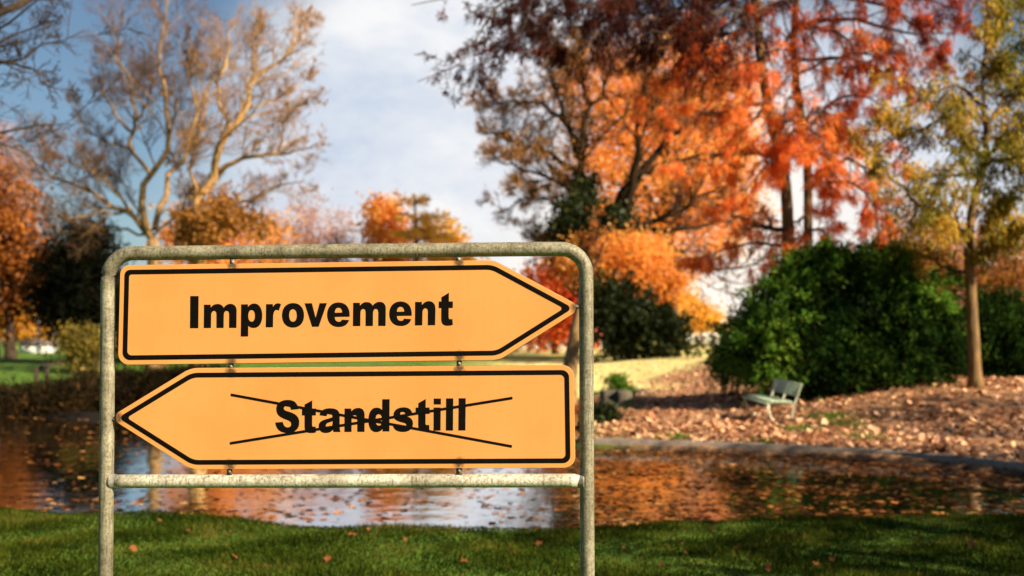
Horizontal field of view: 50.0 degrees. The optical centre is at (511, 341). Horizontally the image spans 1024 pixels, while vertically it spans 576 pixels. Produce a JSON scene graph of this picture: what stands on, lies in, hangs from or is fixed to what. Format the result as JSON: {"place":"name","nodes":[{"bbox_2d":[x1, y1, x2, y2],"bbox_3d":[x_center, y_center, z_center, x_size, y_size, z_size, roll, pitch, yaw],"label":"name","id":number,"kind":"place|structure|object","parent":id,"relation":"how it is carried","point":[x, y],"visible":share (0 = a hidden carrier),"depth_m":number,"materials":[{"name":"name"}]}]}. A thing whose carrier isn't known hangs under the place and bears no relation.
{"place":"outdoors","nodes":[
{"label":"outdoors","id":0,"kind":"place"},
{"bbox_2d":[36,318,39,352],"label":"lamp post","id":1,"kind":"object","parent":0,"point":[38,341],"visible":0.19,"depth_m":99.93,"materials":[{"name":"grey paint"}]},
{"bbox_2d":[0,506,1023,575],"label":"lawn grass","id":2,"kind":"structure","parent":0,"point":[774,538],"depth_m":9.51,"materials":[{"name":"green plant"}]},
{"bbox_2d":[323,555,330,562],"bbox_3d":[-1.473,1.732,8.751,0.064,0.054,0.054,0,0,0],"label":"grass leaf","id":3,"kind":"object","parent":2,"relation":"on","point":[326,558],"visible":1,"depth_m":8.76,"materials":[{"name":"orange plant"}]},
{"bbox_2d":[764,561,770,571],"bbox_3d":[1.968,1.731,8.450,0.052,0.075,0.058,0,0,14],"label":"grass leaf","id":4,"kind":"object","parent":2,"relation":"on","point":[768,567],"visible":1,"depth_m":8.45,"materials":[{"name":"brown plant"}]},
{"bbox_2d":[966,539,974,545],"bbox_3d":[3.974,1.747,9.498,0.071,0.055,0.080,0,0,-30],"label":"grass leaf","id":5,"kind":"object","parent":2,"relation":"on","point":[971,543],"visible":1,"depth_m":9.49,"materials":[{"name":"brown plant"}]},
{"bbox_2d":[0,393,1023,530],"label":"pond water","id":6,"kind":"structure","parent":0,"point":[478,514],"depth_m":14.17,"materials":[{"name":"liquid"}]},
{"bbox_2d":[0,410,1023,529],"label":"floating leaves","id":7,"kind":"object","parent":6,"relation":"on","point":[919,511],"visible":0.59,"depth_m":14.57,"materials":[{"name":"orange plant"}]},
{"bbox_2d":[0,342,1023,575],"bbox_3d":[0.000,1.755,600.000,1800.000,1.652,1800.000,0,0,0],"label":"ground","id":8,"kind":"structure","parent":0,"point":[24,362],"depth_m":20.38,"materials":[{"name":"plant"}]},
{"bbox_2d":[0,371,37,395],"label":"bank brush","id":9,"kind":"object","parent":8,"relation":"on","point":[5,385],"visible":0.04,"depth_m":32.94,"materials":[{"name":"green plant"}]},
{"bbox_2d":[0,303,52,351],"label":"autumn tree","id":10,"kind":"object","parent":8,"relation":"on","point":[22,335],"visible":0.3,"depth_m":120.39,"materials":[{"name":"brown plant"}]},
{"bbox_2d":[4,370,56,391],"bbox_3d":[-14.272,1.996,33.101,3.558,2.308,2.646,0,0,-32],"label":"bank brush","id":11,"kind":"object","parent":8,"relation":"on","point":[25,383],"visible":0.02,"depth_m":32.82,"materials":[{"name":"brown plant"}]},
{"bbox_2d":[0,134,62,358],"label":"autumn tree","id":12,"kind":"object","parent":8,"relation":"on","point":[12,240],"visible":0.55,"depth_m":83.09,"materials":[{"name":"orange plant"}]},
{"bbox_2d":[0,108,75,355],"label":"autumn tree","id":13,"kind":"object","parent":8,"relation":"on","point":[22,200],"visible":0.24,"depth_m":92.14,"materials":[{"name":"orange plant"}]},
{"bbox_2d":[18,339,57,352],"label":"garden hut","id":14,"kind":"object","parent":8,"relation":"on","point":[32,348],"visible":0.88,"depth_m":112.00,"materials":[{"name":"white glass"}]},
{"bbox_2d":[34,363,76,385],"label":"bench","id":15,"kind":"object","parent":8,"relation":"on","point":[39,368],"visible":0.34,"depth_m":46.15,"materials":[{"name":"brown wood"}]},
{"bbox_2d":[0,367,116,417],"bbox_3d":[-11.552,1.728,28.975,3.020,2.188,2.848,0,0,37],"label":"bank brush","id":16,"kind":"object","parent":8,"relation":"on","point":[60,400],"visible":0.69,"depth_m":28.53,"materials":[{"name":"brown plant"}]},
{"bbox_2d":[0,201,134,363],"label":"conifer tree","id":17,"kind":"object","parent":8,"relation":"on","point":[68,289],"visible":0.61,"depth_m":72.43,"materials":[{"name":"green plant"}]},
{"bbox_2d":[0,0,151,202],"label":"bare tree","id":18,"kind":"object","parent":8,"relation":"on","point":[13,7],"visible":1,"depth_m":20.66,"materials":[{"name":"brown plant"}]},
{"bbox_2d":[30,361,127,392],"bbox_3d":[-13.025,1.670,33.059,2.960,2.217,2.473,0,0,8],"label":"bank brush","id":19,"kind":"object","parent":8,"relation":"on","point":[80,376],"visible":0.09,"depth_m":32.82,"materials":[{"name":"brown plant"}]},
{"bbox_2d":[52,317,116,379],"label":"yellow bush","id":20,"kind":"object","parent":8,"relation":"on","point":[84,348],"visible":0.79,"depth_m":43.64,"materials":[{"name":"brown plant"}]},
{"bbox_2d":[81,359,167,389],"bbox_3d":[-12.629,1.526,35.034,3.755,2.350,2.817,0,0,0],"label":"bank brush","id":21,"kind":"object","parent":8,"relation":"on","point":[119,373],"visible":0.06,"depth_m":34.76,"materials":[{"name":"brown plant"}]},
{"bbox_2d":[83,367,180,415],"bbox_3d":[-9.751,1.812,28.884,3.146,2.374,2.750,0,0,0],"label":"bank brush","id":22,"kind":"object","parent":8,"relation":"on","point":[129,395],"visible":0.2,"depth_m":28.53,"materials":[{"name":"brown plant"}]},
{"bbox_2d":[129,545,136,551],"bbox_3d":[-3.188,1.743,9.247,0.077,0.053,0.065,0,0,12],"label":"grass leaf","id":23,"kind":"object","parent":8,"relation":"on","point":[133,547],"visible":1,"depth_m":9.25,"materials":[{"name":"orange plant"}]},
{"bbox_2d":[0,0,314,371],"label":"bare tree","id":24,"kind":"object","parent":8,"relation":"on","point":[144,226],"visible":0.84,"depth_m":59.15,"materials":[{"name":"brown plant"}]},
{"bbox_2d":[121,364,195,385],"bbox_3d":[-11.788,1.627,37.171,3.844,2.736,3.071,0,0,-20],"label":"bank brush","id":25,"kind":"object","parent":8,"relation":"on","point":[168,373],"visible":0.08,"depth_m":36.68,"materials":[{"name":"brown plant"}]},
{"bbox_2d":[148,364,239,374],"bbox_3d":[-11.519,1.474,40.034,3.804,2.401,2.733,0,0,0],"label":"bank brush","id":26,"kind":"object","parent":8,"relation":"on","point":[189,366],"visible":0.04,"depth_m":39.80,"materials":[{"name":"brown plant"}]},
{"bbox_2d":[142,186,326,264],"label":"autumn tree","id":27,"kind":"object","parent":8,"relation":"on","point":[278,234],"visible":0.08,"depth_m":77.50,"materials":[{"name":"brown plant"}]},
{"bbox_2d":[158,0,330,365],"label":"bare tree","id":28,"kind":"object","parent":8,"relation":"on","point":[194,230],"visible":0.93,"depth_m":53.15,"materials":[{"name":"brown plant"}]},
{"bbox_2d":[251,207,305,262],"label":"pink tree","id":29,"kind":"object","parent":8,"relation":"on","point":[287,260],"visible":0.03,"depth_m":129.66,"materials":[{"name":"plant"}]},
{"bbox_2d":[264,180,349,262],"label":"pink tree","id":30,"kind":"object","parent":8,"relation":"on","point":[308,224],"visible":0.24,"depth_m":129.04,"materials":[{"name":"plant"}]},
{"bbox_2d":[295,202,363,262],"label":"pink tree","id":31,"kind":"object","parent":8,"relation":"on","point":[336,238],"visible":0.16,"depth_m":129.43,"materials":[{"name":"plant"}]},
{"bbox_2d":[98,242,594,575],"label":"direction sign","id":32,"kind":"object","parent":8,"relation":"on","point":[459,417],"visible":1,"depth_m":3.64,"materials":[{"name":"orange metal"}]},
{"bbox_2d":[350,189,422,261],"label":"autumn tree","id":33,"kind":"object","parent":8,"relation":"on","point":[380,225],"visible":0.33,"depth_m":123.83,"materials":[{"name":"brown plant"}]},
{"bbox_2d":[380,192,454,260],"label":"cedar tree","id":34,"kind":"object","parent":8,"relation":"on","point":[421,233],"visible":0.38,"depth_m":119.54,"materials":[{"name":"brown plant"}]},
{"bbox_2d":[417,208,490,260],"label":"autumn tree","id":35,"kind":"object","parent":8,"relation":"on","point":[459,239],"visible":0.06,"depth_m":127.11,"materials":[{"name":"brown plant"}]},
{"bbox_2d":[511,256,601,354],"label":"autumn tree","id":36,"kind":"object","parent":8,"relation":"on","point":[556,335],"visible":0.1,"depth_m":98.21,"materials":[{"name":"brown plant"}]},
{"bbox_2d":[517,337,602,350],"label":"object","id":37,"kind":"structure","parent":8,"relation":"on","point":[523,348],"depth_m":140.00,"materials":[{"name":"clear glass"}]},
{"bbox_2d":[562,204,611,407],"bbox_3d":[2.112,-1.014,31.685,1.497,5.834,1.696,0,0,0],"label":"leaning tree","id":38,"kind":"object","parent":8,"relation":"on","point":[571,358],"visible":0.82,"depth_m":31.34,"materials":[{"name":"grey plant"}]},
{"bbox_2d":[575,398,632,428],"bbox_3d":[2.009,1.780,24.481,1.454,1.179,1.224,0,0,0],"label":"bank plant","id":39,"kind":"object","parent":8,"relation":"on","point":[608,412],"visible":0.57,"depth_m":24.28,"materials":[{"name":"green plant"}]},
{"bbox_2d":[599,390,615,397],"bbox_3d":[3.432,2.005,38.493,0.711,0.590,1.054,0,0,0],"label":"pond stone","id":40,"kind":"object","parent":8,"relation":"on","point":[607,393],"visible":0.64,"depth_m":38.01,"materials":[{"name":"grey stone"}]},
{"bbox_2d":[599,371,636,392],"bbox_3d":[3.761,1.598,39.254,1.482,1.147,1.134,0,0,36],"label":"small shrub","id":41,"kind":"object","parent":8,"relation":"on","point":[616,381],"visible":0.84,"depth_m":39.09,"materials":[{"name":"green plant"}]},
{"bbox_2d":[568,251,670,362],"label":"ivy bush","id":42,"kind":"object","parent":8,"relation":"on","point":[616,312],"visible":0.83,"depth_m":72.80,"materials":[{"name":"green plant"}]},
{"bbox_2d":[461,5,781,356],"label":"spreading tree","id":43,"kind":"object","parent":8,"relation":"on","point":[573,214],"visible":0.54,"depth_m":84.66,"materials":[{"name":"orange plant"}]},
{"bbox_2d":[616,390,631,397],"bbox_3d":[3.844,1.995,38.017,0.541,0.610,0.963,0,0,0],"label":"pond stone","id":44,"kind":"object","parent":8,"relation":"on","point":[623,393],"visible":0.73,"depth_m":37.61,"materials":[{"name":"grey stone"}]},
{"bbox_2d":[540,215,719,352],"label":"autumn tree","id":45,"kind":"object","parent":8,"relation":"on","point":[642,259],"visible":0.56,"depth_m":77.61,"materials":[{"name":"brown plant"}]},
{"bbox_2d":[412,0,852,286],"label":"cypress tree","id":46,"kind":"object","parent":8,"relation":"on","point":[675,27],"visible":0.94,"depth_m":28.55,"materials":[{"name":"orange plant"}]},
{"bbox_2d":[632,390,649,396],"bbox_3d":[4.495,2.000,38.321,0.604,0.600,1.023,0,0,0],"label":"pond stone","id":47,"kind":"object","parent":8,"relation":"on","point":[635,392],"visible":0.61,"depth_m":37.90,"materials":[{"name":"grey stone"}]},
{"bbox_2d":[504,4,801,310],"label":"autumn tree","id":48,"kind":"object","parent":8,"relation":"on","point":[607,152],"visible":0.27,"depth_m":106.16,"materials":[{"name":"orange plant"}]},
{"bbox_2d":[625,299,702,358],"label":"ivy bush","id":49,"kind":"object","parent":8,"relation":"on","point":[670,320],"visible":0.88,"depth_m":71.97,"materials":[{"name":"green plant"}]},
{"bbox_2d":[648,430,697,439],"bbox_3d":[3.039,1.744,20.224,0.872,0.227,1.054,0,0,-37],"label":"grass patch","id":50,"kind":"object","parent":8,"relation":"on","point":[676,437],"visible":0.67,"depth_m":20.16,"materials":[{"name":"green plant"}]},
{"bbox_2d":[675,280,730,348],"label":"autumn tree","id":51,"kind":"object","parent":8,"relation":"on","point":[711,314],"visible":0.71,"depth_m":141.04,"materials":[{"name":"brown plant"}]},
{"bbox_2d":[684,323,742,347],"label":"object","id":52,"kind":"structure","parent":8,"relation":"on","point":[704,339],"depth_m":150.00,"materials":[{"name":"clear glass"}]},
{"bbox_2d":[693,315,762,395],"bbox_3d":[6.620,0.493,32.936,2.184,2.667,2.395,0,0,-40],"label":"evergreen bush","id":53,"kind":"object","parent":8,"relation":"on","point":[722,377],"visible":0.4,"depth_m":32.89,"materials":[{"name":"green plant"}]},
{"bbox_2d":[482,356,1023,461],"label":"fallen leaves","id":54,"kind":"object","parent":8,"relation":"on","point":[936,439],"visible":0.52,"depth_m":23.12,"materials":[{"name":"brown plant"}]},
{"bbox_2d":[747,436,777,443],"bbox_3d":[4.379,1.733,19.304,0.581,0.178,0.783,0,0,0],"label":"grass patch","id":55,"kind":"object","parent":8,"relation":"on","point":[771,439],"visible":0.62,"depth_m":19.13,"materials":[{"name":"green plant"}]},
{"bbox_2d":[741,378,801,420],"bbox_3d":[5.864,1.312,24.801,0.865,0.921,1.598,0,0,-7],"label":"park bench","id":56,"kind":"object","parent":8,"relation":"on","point":[773,400],"visible":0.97,"depth_m":24.66,"materials":[{"name":"metal"}]},
{"bbox_2d":[774,419,823,430],"bbox_3d":[5.760,1.736,22.132,1.054,0.241,1.422,0,0,0],"label":"grass patch","id":57,"kind":"object","parent":8,"relation":"on","point":[795,427],"visible":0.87,"depth_m":22.11,"materials":[{"name":"green plant"}]},
{"bbox_2d":[578,437,1023,470],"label":"kerb","id":58,"kind":"structure","parent":8,"relation":"on","point":[943,457],"depth_m":18.48,"materials":[{"name":"concrete"}]},
{"bbox_2d":[661,0,1004,293],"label":"cypress tree","id":59,"kind":"object","parent":8,"relation":"on","point":[886,49],"visible":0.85,"depth_m":30.26,"materials":[{"name":"red plant"}]},
{"bbox_2d":[793,410,879,421],"bbox_3d":[7.072,1.660,24.005,1.919,0.305,2.389,0,0,-7],"label":"grass patch","id":60,"kind":"object","parent":8,"relation":"on","point":[829,416],"visible":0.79,"depth_m":24.02,"materials":[{"name":"green plant"}]},
{"bbox_2d":[712,221,986,405],"bbox_3d":[8.925,-0.533,29.018,7.415,5.298,5.308,0,0,0],"label":"evergreen bush","id":61,"kind":"object","parent":8,"relation":"on","point":[836,320],"visible":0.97,"depth_m":27.71,"materials":[{"name":"green plant"}]},
{"bbox_2d":[817,414,885,429],"bbox_3d":[6.984,1.708,22.520,1.569,0.350,2.264,0,0,39],"label":"grass patch","id":62,"kind":"object","parent":8,"relation":"on","point":[849,422],"visible":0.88,"depth_m":22.56,"materials":[{"name":"green plant"}]},
{"bbox_2d":[837,430,905,440],"bbox_3d":[6.535,1.751,20.098,1.058,0.268,1.663,0,0,0],"label":"grass patch","id":63,"kind":"object","parent":8,"relation":"on","point":[856,435],"visible":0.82,"depth_m":20.18,"materials":[{"name":"green plant"}]},
{"bbox_2d":[846,179,991,322],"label":"tree","id":64,"kind":"object","parent":8,"relation":"on","point":[929,263],"visible":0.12,"depth_m":61.10,"materials":[{"name":"brown plant"}]},
{"bbox_2d":[837,0,1023,388],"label":"golden tree","id":65,"kind":"object","parent":8,"relation":"on","point":[1002,67],"visible":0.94,"depth_m":27.02,"materials":[{"name":"yellow plant"}]},
{"bbox_2d":[921,203,1001,324],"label":"tree","id":66,"kind":"object","parent":8,"relation":"on","point":[961,247],"visible":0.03,"depth_m":65.19,"materials":[{"name":"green plant"}]},
{"bbox_2d":[938,206,1023,326],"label":"tree","id":67,"kind":"object","parent":8,"relation":"on","point":[1008,274],"visible":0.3,"depth_m":59.27,"materials":[{"name":"brown plant"}]},
{"bbox_2d":[940,279,1023,377],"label":"evergreen bush","id":68,"kind":"object","parent":8,"relation":"on","point":[1001,333],"visible":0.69,"depth_m":32.19,"materials":[{"name":"green plant"}]},
{"bbox_2d":[0,0,1023,341],"label":"sky","id":69,"kind":"structure","parent":0,"point":[387,129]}
]}

